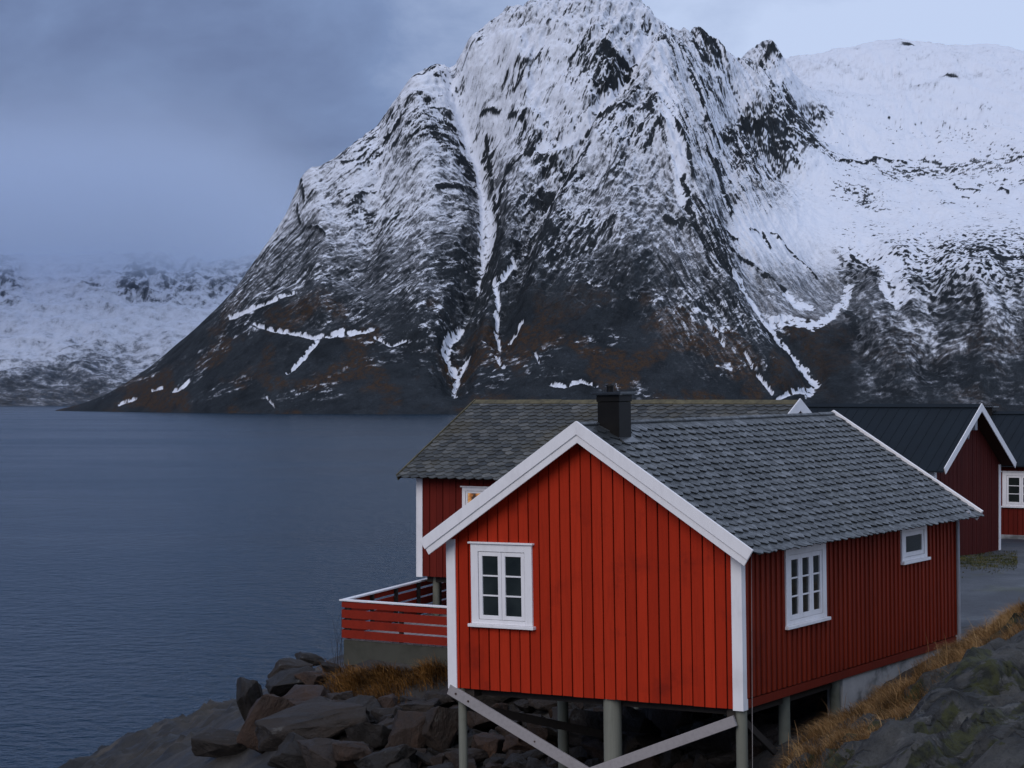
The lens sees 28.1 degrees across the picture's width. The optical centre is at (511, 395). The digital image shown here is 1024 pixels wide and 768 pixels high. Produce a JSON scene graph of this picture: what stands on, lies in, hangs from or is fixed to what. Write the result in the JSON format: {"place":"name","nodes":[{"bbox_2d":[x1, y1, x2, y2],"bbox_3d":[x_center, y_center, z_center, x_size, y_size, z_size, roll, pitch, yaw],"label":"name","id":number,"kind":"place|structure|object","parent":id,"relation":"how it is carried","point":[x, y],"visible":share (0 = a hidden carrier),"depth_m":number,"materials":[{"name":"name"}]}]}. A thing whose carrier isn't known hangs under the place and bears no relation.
{"place":"outdoors","nodes":[
{"label":"outdoors","id":0,"kind":"place"},
{"bbox_2d":[0,251,257,405],"bbox_3d":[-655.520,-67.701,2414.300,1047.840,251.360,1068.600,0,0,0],"label":"mountain","id":1,"kind":"structure","parent":0,"point":[77,329],"depth_m":2297.60,"materials":[{"name":"snow"}]},
{"bbox_2d":[0,406,457,767],"bbox_3d":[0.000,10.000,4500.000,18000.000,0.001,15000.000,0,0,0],"label":"water","id":2,"kind":"structure","parent":0,"point":[156,567],"depth_m":130.82,"materials":[{"name":"liquid"}]},
{"bbox_2d":[0,0,1023,261],"label":"sky","id":3,"kind":"structure","parent":0,"point":[181,129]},
{"bbox_2d":[58,608,1006,767],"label":"shore slope","id":4,"kind":"structure","parent":0,"point":[165,743],"depth_m":42.55,"materials":[{"name":"stone"}]},
{"bbox_2d":[191,728,246,757],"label":"boulder","id":5,"kind":"object","parent":4,"relation":"on","point":[214,742],"visible":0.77,"depth_m":40.22,"materials":[{"name":"stone"}]},
{"bbox_2d":[236,677,262,720],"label":"boulder","id":6,"kind":"object","parent":4,"relation":"on","point":[249,693],"visible":0.65,"depth_m":41.74,"materials":[{"name":"stone"}]},
{"bbox_2d":[236,694,294,753],"bbox_3d":[-4.652,6.279,39.435,0.996,1.286,0.646,33,-3,-15],"label":"boulder","id":7,"kind":"object","parent":4,"relation":"on","point":[265,705],"visible":0.36,"depth_m":39.12,"materials":[{"name":"stone"}]},
{"bbox_2d":[267,732,306,767],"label":"boulder","id":8,"kind":"object","parent":4,"relation":"on","point":[288,754],"visible":0.47,"depth_m":36.20,"materials":[{"name":"stone"}]},
{"bbox_2d":[265,666,314,696],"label":"boulder","id":9,"kind":"object","parent":4,"relation":"on","point":[281,683],"visible":0.84,"depth_m":41.11,"materials":[{"name":"stone"}]},
{"bbox_2d":[267,658,312,678],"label":"boulder","id":10,"kind":"object","parent":4,"relation":"on","point":[283,664],"visible":0.6,"depth_m":50.21,"materials":[{"name":"stone"}]},
{"bbox_2d":[283,684,330,700],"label":"boulder","id":11,"kind":"object","parent":4,"relation":"on","point":[302,692],"visible":0.35,"depth_m":39.64,"materials":[{"name":"stone"}]},
{"bbox_2d":[295,652,324,665],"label":"boulder","id":12,"kind":"object","parent":4,"relation":"on","point":[312,658],"visible":0.64,"depth_m":53.89,"materials":[{"name":"stone"}]},
{"bbox_2d":[294,671,330,684],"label":"boulder","id":13,"kind":"object","parent":4,"relation":"on","point":[310,677],"visible":0.83,"depth_m":40.84,"materials":[{"name":"stone"}]},
{"bbox_2d":[288,700,338,706],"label":"boulder","id":14,"kind":"object","parent":4,"relation":"on","point":[292,703],"visible":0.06,"depth_m":39.09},
{"bbox_2d":[254,696,374,751],"bbox_3d":[-3.594,5.982,37.455,2.200,0.673,1.356,-7,6,-6],"label":"boulder","id":15,"kind":"object","parent":4,"relation":"on","point":[320,717],"visible":0.84,"depth_m":37.01,"materials":[{"name":"stone"}]},
{"bbox_2d":[297,737,340,767],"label":"boulder","id":16,"kind":"object","parent":4,"relation":"on","point":[316,752],"visible":0.79,"depth_m":35.89,"materials":[{"name":"stone"}]},
{"bbox_2d":[320,661,340,672],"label":"boulder","id":17,"kind":"object","parent":4,"relation":"on","point":[329,666],"visible":0.59,"depth_m":41.74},
{"bbox_2d":[326,691,353,699],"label":"boulder","id":18,"kind":"object","parent":4,"relation":"on","point":[345,695],"visible":0.5,"depth_m":39.21,"materials":[{"name":"stone"}]},
{"bbox_2d":[328,587,355,666],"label":"bare shrub","id":19,"kind":"object","parent":4,"relation":"on","point":[341,653],"visible":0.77,"depth_m":42.94,"materials":[{"name":"plant"}]},
{"bbox_2d":[339,733,347,740],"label":"boulder","id":20,"kind":"object","parent":4,"relation":"on","point":[342,736],"visible":0.28,"depth_m":37.12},
{"bbox_2d":[332,741,372,767],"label":"boulder","id":21,"kind":"object","parent":4,"relation":"on","point":[346,754],"visible":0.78,"depth_m":35.65,"materials":[{"name":"stone"}]},
{"bbox_2d":[339,695,382,711],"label":"boulder","id":22,"kind":"object","parent":4,"relation":"on","point":[370,702],"visible":0.23,"depth_m":38.35,"materials":[{"name":"stone"}]},
{"bbox_2d":[344,722,391,749],"bbox_3d":[-2.384,6.125,36.916,0.793,0.645,1.040,0,0,40],"label":"boulder","id":23,"kind":"object","parent":4,"relation":"on","point":[374,736],"visible":0.46,"depth_m":36.54,"materials":[{"name":"stone"}]},
{"bbox_2d":[314,654,447,703],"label":"rusty grass","id":24,"kind":"structure","parent":4,"relation":"on","point":[363,678],"depth_m":40.19,"materials":[{"name":"plant"}]},
{"bbox_2d":[374,714,394,721],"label":"boulder","id":25,"kind":"object","parent":4,"relation":"on","point":[380,719],"visible":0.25,"depth_m":37.65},
{"bbox_2d":[354,744,416,767],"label":"boulder","id":26,"kind":"object","parent":4,"relation":"on","point":[385,757],"visible":0.94,"depth_m":35.27,"materials":[{"name":"stone"}]},
{"bbox_2d":[370,706,401,716],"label":"boulder","id":27,"kind":"object","parent":4,"relation":"on","point":[378,712],"visible":0.56,"depth_m":37.88,"materials":[{"name":"stone"}]},
{"bbox_2d":[378,717,393,726],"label":"boulder","id":28,"kind":"object","parent":4,"relation":"on","point":[387,721],"visible":0.16,"depth_m":37.29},
{"bbox_2d":[377,693,397,707],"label":"boulder","id":29,"kind":"object","parent":4,"relation":"on","point":[388,701],"visible":0.62,"depth_m":38.39,"materials":[{"name":"stone"}]},
{"bbox_2d":[339,578,447,671],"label":"terrace","id":30,"kind":"structure","parent":4,"relation":"on","point":[409,634],"depth_m":41.51,"materials":[{"name":"wood"}]},
{"bbox_2d":[388,758,411,767],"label":"boulder","id":31,"kind":"object","parent":4,"relation":"on","point":[403,763],"visible":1,"depth_m":35.15,"materials":[{"name":"stone"}]},
{"bbox_2d":[385,710,427,750],"bbox_3d":[-1.858,6.087,36.460,0.860,1.059,0.642,3,3,-6],"label":"boulder","id":32,"kind":"object","parent":4,"relation":"on","point":[407,726],"visible":0.54,"depth_m":36.18,"materials":[{"name":"stone"}]},
{"bbox_2d":[399,695,418,701],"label":"boulder","id":33,"kind":"object","parent":4,"relation":"on","point":[403,698],"visible":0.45,"depth_m":38.97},
{"bbox_2d":[397,698,425,704],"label":"boulder","id":34,"kind":"object","parent":4,"relation":"on","point":[422,699],"visible":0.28,"depth_m":38.71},
{"bbox_2d":[411,759,417,767],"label":"boulder","id":35,"kind":"object","parent":4,"relation":"on","point":[413,765],"visible":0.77,"depth_m":35.60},
{"bbox_2d":[395,698,438,711],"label":"boulder","id":36,"kind":"object","parent":4,"relation":"on","point":[423,706],"visible":0.38,"depth_m":38.11,"materials":[{"name":"stone"}]},
{"bbox_2d":[413,748,426,767],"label":"boulder","id":37,"kind":"object","parent":4,"relation":"on","point":[422,750],"visible":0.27,"depth_m":35.87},
{"bbox_2d":[415,751,433,766],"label":"boulder","id":38,"kind":"object","parent":4,"relation":"on","point":[423,758],"visible":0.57,"depth_m":35.74,"materials":[{"name":"stone"}]},
{"bbox_2d":[427,747,440,755],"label":"boulder","id":39,"kind":"object","parent":4,"relation":"on","point":[433,751],"visible":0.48,"depth_m":36.02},
{"bbox_2d":[425,752,448,765],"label":"boulder","id":40,"kind":"object","parent":4,"relation":"on","point":[440,758],"visible":0.54,"depth_m":35.55,"materials":[{"name":"stone"}]},
{"bbox_2d":[421,706,458,752],"bbox_3d":[-1.275,5.967,36.376,0.798,1.032,0.488,16,-2,-28],"label":"boulder","id":41,"kind":"object","parent":4,"relation":"on","point":[440,728],"visible":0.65,"depth_m":36.15,"materials":[{"name":"stone"}]},
{"bbox_2d":[424,690,455,706],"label":"boulder","id":42,"kind":"object","parent":4,"relation":"on","point":[446,699],"visible":0.56,"depth_m":38.80,"materials":[{"name":"stone"}]},
{"bbox_2d":[427,762,453,767],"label":"boulder","id":43,"kind":"object","parent":4,"relation":"on","point":[448,765],"visible":1,"depth_m":34.64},
{"bbox_2d":[444,748,457,751],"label":"boulder","id":44,"kind":"object","parent":4,"relation":"on","point":[449,749],"visible":0.2,"depth_m":36.03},
{"bbox_2d":[444,748,488,765],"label":"boulder","id":45,"kind":"object","parent":4,"relation":"on","point":[476,754],"visible":0.69,"depth_m":35.44,"materials":[{"name":"stone"}]},
{"bbox_2d":[455,758,477,767],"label":"boulder","id":46,"kind":"object","parent":4,"relation":"on","point":[471,763],"visible":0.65,"depth_m":34.95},
{"bbox_2d":[467,735,472,747],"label":"boulder","id":47,"kind":"object","parent":4,"relation":"on","point":[469,737],"visible":0.15,"depth_m":36.43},
{"bbox_2d":[470,728,482,734],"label":"boulder","id":48,"kind":"object","parent":4,"relation":"on","point":[474,731],"visible":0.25,"depth_m":37.30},
{"bbox_2d":[449,695,510,705],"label":"boulder","id":49,"kind":"object","parent":4,"relation":"on","point":[487,700],"visible":0.26,"depth_m":38.85,"materials":[{"name":"stone"}]},
{"bbox_2d":[467,711,496,728],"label":"boulder","id":50,"kind":"object","parent":4,"relation":"on","point":[475,720],"visible":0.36,"depth_m":37.52,"materials":[{"name":"stone"}]},
{"bbox_2d":[471,732,505,757],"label":"boulder","id":51,"kind":"object","parent":4,"relation":"on","point":[491,743],"visible":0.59,"depth_m":35.78,"materials":[{"name":"stone"}]},
{"bbox_2d":[485,762,501,767],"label":"boulder","id":52,"kind":"object","parent":4,"relation":"on","point":[492,765],"visible":0.99,"depth_m":34.90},
{"bbox_2d":[483,757,505,765],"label":"boulder","id":53,"kind":"object","parent":4,"relation":"on","point":[497,760],"visible":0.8,"depth_m":35.07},
{"bbox_2d":[489,729,502,735],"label":"boulder","id":54,"kind":"object","parent":4,"relation":"on","point":[495,731],"visible":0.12,"depth_m":36.77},
{"bbox_2d":[491,753,505,758],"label":"boulder","id":55,"kind":"object","parent":4,"relation":"on","point":[499,755],"visible":0.23,"depth_m":35.61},
{"bbox_2d":[490,702,508,709],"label":"boulder","id":56,"kind":"object","parent":4,"relation":"on","point":[502,705],"visible":0.41,"depth_m":38.66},
{"bbox_2d":[495,726,509,735],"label":"boulder","id":57,"kind":"object","parent":4,"relation":"on","point":[503,731],"visible":0.09,"depth_m":36.81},
{"bbox_2d":[502,753,526,767],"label":"boulder","id":58,"kind":"object","parent":4,"relation":"on","point":[517,760],"visible":0.86,"depth_m":34.65,"materials":[{"name":"stone"}]},
{"bbox_2d":[509,704,520,711],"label":"boulder","id":59,"kind":"object","parent":4,"relation":"on","point":[513,708],"visible":0.28,"depth_m":38.25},
{"bbox_2d":[506,749,525,759],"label":"boulder","id":60,"kind":"object","parent":4,"relation":"on","point":[509,752],"visible":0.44,"depth_m":35.32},
{"bbox_2d":[510,711,523,724],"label":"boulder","id":61,"kind":"object","parent":4,"relation":"on","point":[518,722],"visible":0.12,"depth_m":37.82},
{"bbox_2d":[513,699,534,711],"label":"boulder","id":62,"kind":"object","parent":4,"relation":"on","point":[521,704],"visible":0.85,"depth_m":38.49,"materials":[{"name":"stone"}]},
{"bbox_2d":[502,727,547,751],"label":"boulder","id":63,"kind":"object","parent":4,"relation":"on","point":[512,742],"visible":0.52,"depth_m":35.46,"materials":[{"name":"stone"}]},
{"bbox_2d":[521,749,545,759],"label":"boulder","id":64,"kind":"object","parent":4,"relation":"on","point":[537,754],"visible":0.48,"depth_m":34.95,"materials":[{"name":"stone"}]},
{"bbox_2d":[522,713,544,727],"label":"boulder","id":65,"kind":"object","parent":4,"relation":"on","point":[524,724],"visible":0.23,"depth_m":37.76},
{"bbox_2d":[527,723,541,727],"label":"boulder","id":66,"kind":"object","parent":4,"relation":"on","point":[529,725],"visible":0.05,"depth_m":36.80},
{"bbox_2d":[526,757,546,767],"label":"boulder","id":67,"kind":"object","parent":4,"relation":"on","point":[533,762],"visible":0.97,"depth_m":34.55,"materials":[{"name":"stone"}]},
{"bbox_2d":[527,699,556,711],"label":"boulder","id":68,"kind":"object","parent":4,"relation":"on","point":[543,705],"visible":0.56,"depth_m":38.30,"materials":[{"name":"stone"}]},
{"bbox_2d":[542,726,557,744],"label":"boulder","id":69,"kind":"object","parent":4,"relation":"on","point":[553,734],"visible":0.09,"depth_m":36.16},
{"bbox_2d":[545,756,554,766],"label":"boulder","id":70,"kind":"object","parent":4,"relation":"on","point":[549,760],"visible":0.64,"depth_m":34.65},
{"bbox_2d":[546,740,557,747],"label":"boulder","id":71,"kind":"object","parent":4,"relation":"on","point":[553,743],"visible":0.09,"depth_m":36.12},
{"bbox_2d":[547,760,557,767],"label":"boulder","id":72,"kind":"object","parent":4,"relation":"on","point":[553,764],"visible":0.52,"depth_m":34.38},
{"bbox_2d":[548,706,557,718],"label":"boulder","id":73,"kind":"object","parent":4,"relation":"on","point":[550,713],"visible":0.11,"depth_m":37.95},
{"bbox_2d":[552,707,571,719],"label":"boulder","id":74,"kind":"object","parent":4,"relation":"on","point":[555,712],"visible":0.1,"depth_m":37.19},
{"bbox_2d":[568,704,578,708],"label":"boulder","id":75,"kind":"object","parent":4,"relation":"on","point":[570,706],"visible":0.23,"depth_m":37.65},
{"bbox_2d":[569,746,586,759],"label":"boulder","id":76,"kind":"object","parent":4,"relation":"on","point":[577,751],"visible":0.41,"depth_m":34.62,"materials":[{"name":"stone"}]},
{"bbox_2d":[573,702,583,709],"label":"boulder","id":77,"kind":"object","parent":4,"relation":"on","point":[579,705],"visible":0.27,"depth_m":37.95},
{"bbox_2d":[557,708,603,746],"bbox_3d":[1.341,5.808,35.009,1.081,0.769,0.754,10,-22,-1],"label":"boulder","id":78,"kind":"object","parent":4,"relation":"on","point":[591,719],"visible":0.22,"depth_m":34.77,"materials":[{"name":"stone"}]},
{"bbox_2d":[575,757,585,762],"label":"boulder","id":79,"kind":"object","parent":4,"relation":"on","point":[582,759],"visible":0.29,"depth_m":34.30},
{"bbox_2d":[583,703,600,709],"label":"boulder","id":80,"kind":"object","parent":4,"relation":"on","point":[587,705],"visible":0.18,"depth_m":37.77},
{"bbox_2d":[584,757,602,766],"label":"boulder","id":81,"kind":"object","parent":4,"relation":"on","point":[592,762],"visible":0.61,"depth_m":33.78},
{"bbox_2d":[593,707,602,710],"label":"boulder","id":82,"kind":"object","parent":4,"relation":"on","point":[597,708],"visible":0.11,"depth_m":36.68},
{"bbox_2d":[396,398,811,615],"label":"red cabin","id":83,"kind":"object","parent":4,"relation":"on","point":[473,449],"visible":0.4,"depth_m":46.09,"materials":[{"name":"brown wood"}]},
{"bbox_2d":[460,486,487,506],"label":"window","id":84,"kind":"structure","parent":83,"relation":"in","point":[469,493],"depth_m":45.45,"materials":[{"name":"white paint"}]},
{"bbox_2d":[623,762,638,767],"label":"boulder","id":85,"kind":"object","parent":4,"relation":"on","point":[634,765],"visible":0.35,"depth_m":32.75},
{"bbox_2d":[621,706,645,718],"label":"boulder","id":86,"kind":"object","parent":4,"relation":"on","point":[628,712],"visible":0.3,"depth_m":35.52,"materials":[{"name":"stone"}]},
{"bbox_2d":[637,756,660,767],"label":"boulder","id":87,"kind":"object","parent":4,"relation":"on","point":[652,762],"visible":0.73,"depth_m":32.63,"materials":[{"name":"stone"}]},
{"bbox_2d":[622,735,678,756],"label":"boulder","id":88,"kind":"object","parent":4,"relation":"on","point":[630,744],"visible":0.3,"depth_m":32.93,"materials":[{"name":"stone"}]},
{"bbox_2d":[660,732,672,738],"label":"boulder","id":89,"kind":"object","parent":4,"relation":"on","point":[665,736],"visible":0.38,"depth_m":34.56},
{"bbox_2d":[659,748,681,767],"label":"boulder","id":90,"kind":"object","parent":4,"relation":"on","point":[670,758],"visible":0.88,"depth_m":32.46,"materials":[{"name":"stone"}]},
{"bbox_2d":[672,759,692,767],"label":"boulder","id":91,"kind":"object","parent":4,"relation":"on","point":[685,764],"visible":0.94,"depth_m":32.10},
{"bbox_2d":[678,729,716,751],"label":"boulder","id":92,"kind":"object","parent":4,"relation":"on","point":[705,744],"visible":0.52,"depth_m":32.65,"materials":[{"name":"stone"}]},
{"bbox_2d":[688,749,708,759],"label":"boulder","id":93,"kind":"object","parent":4,"relation":"on","point":[693,753],"visible":0.18,"depth_m":32.46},
{"bbox_2d":[692,753,707,767],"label":"boulder","id":94,"kind":"object","parent":4,"relation":"on","point":[701,761],"visible":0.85,"depth_m":31.70,"materials":[{"name":"stone"}]},
{"bbox_2d":[420,384,983,767],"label":"red cabin","id":95,"kind":"object","parent":4,"relation":"on","point":[613,559],"visible":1,"depth_m":30.84,"materials":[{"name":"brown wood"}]},
{"bbox_2d":[467,541,535,629],"bbox_3d":[-0.161,2.884,31.200,1.185,1.305,0.122,-1,0,33],"label":"window","id":96,"kind":"structure","parent":95,"relation":"in","point":[501,574],"depth_m":31.19,"materials":[{"name":"white paint"}]},
{"bbox_2d":[784,543,830,629],"bbox_3d":[4.436,2.829,30.864,0.122,1.235,1.530,-1,0,33],"label":"window","id":97,"kind":"structure","parent":95,"relation":"in","point":[805,567],"depth_m":30.87,"materials":[{"name":"white paint"}]},
{"bbox_2d":[900,525,930,564],"bbox_3d":[6.788,2.483,34.556,0.122,0.644,1.210,-1,0,33],"label":"window","id":98,"kind":"structure","parent":95,"relation":"in","point":[913,542],"depth_m":34.56,"materials":[{"name":"white paint"}]},
{"bbox_2d":[691,716,725,729],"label":"boulder","id":99,"kind":"object","parent":4,"relation":"on","point":[696,724],"visible":0.23,"depth_m":33.61,"materials":[{"name":"stone"}]},
{"bbox_2d":[705,750,724,758],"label":"boulder","id":100,"kind":"object","parent":4,"relation":"on","point":[714,754],"visible":0.41,"depth_m":31.88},
{"bbox_2d":[708,752,735,767],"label":"boulder","id":101,"kind":"object","parent":4,"relation":"on","point":[726,760],"visible":0.55,"depth_m":31.18,"materials":[{"name":"stone"}]},
{"bbox_2d":[707,712,764,752],"bbox_3d":[3.641,5.356,32.716,0.818,0.657,0.850,16,27,42],"label":"boulder","id":102,"kind":"object","parent":4,"relation":"on","point":[720,741],"visible":0.32,"depth_m":32.49,"materials":[{"name":"stone"}]},
{"bbox_2d":[732,723,778,759],"bbox_3d":[3.780,5.330,31.413,0.902,0.447,0.565,-10,6,-13],"label":"boulder","id":103,"kind":"object","parent":4,"relation":"on","point":[770,731],"visible":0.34,"depth_m":31.23,"materials":[{"name":"stone"}]},
{"bbox_2d":[751,736,772,749],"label":"boulder","id":104,"kind":"object","parent":4,"relation":"on","point":[757,743],"visible":0.42,"depth_m":30.89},
{"bbox_2d":[768,595,1023,767],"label":"dry grass","id":105,"kind":"structure","parent":4,"relation":"on","point":[887,695],"depth_m":30.28,"materials":[{"name":"plant"}]},
{"bbox_2d":[787,611,1023,767],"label":"rock outcrop","id":106,"kind":"object","parent":4,"relation":"on","point":[968,711],"visible":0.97,"depth_m":25.39,"materials":[{"name":"stone"}]},
{"bbox_2d":[55,0,1023,413],"bbox_3d":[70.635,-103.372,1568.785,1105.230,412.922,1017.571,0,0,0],"label":"mountain","id":107,"kind":"structure","parent":0,"point":[555,198],"depth_m":1279.62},
{"bbox_2d":[960,545,1017,577],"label":"green grass","id":108,"kind":"structure","parent":0,"point":[963,558],"depth_m":55.99,"materials":[{"name":"plant"}]},
{"bbox_2d":[960,539,1023,626],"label":"gravel road","id":109,"kind":"structure","parent":0,"point":[983,593],"depth_m":48.25,"materials":[{"name":"gravel"}]},
{"bbox_2d":[805,403,1016,554],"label":"red house","id":110,"kind":"structure","parent":109,"relation":"on","point":[962,450],"depth_m":59.42,"materials":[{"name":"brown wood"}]},
{"bbox_2d":[984,406,1023,534],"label":"red house","id":111,"kind":"structure","parent":109,"relation":"on","point":[1009,425],"depth_m":66.15,"materials":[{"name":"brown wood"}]},
{"bbox_2d":[1001,471,1023,507],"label":"window","id":112,"kind":"structure","parent":111,"relation":"in","point":[1012,484],"depth_m":66.02,"materials":[{"name":"white paint"}]},
{"bbox_2d":[1001,534,1023,538],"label":"door step","id":113,"kind":"object","parent":109,"relation":"on","point":[1012,536],"depth_m":65.90,"materials":[{"name":"concrete"}]}
]}

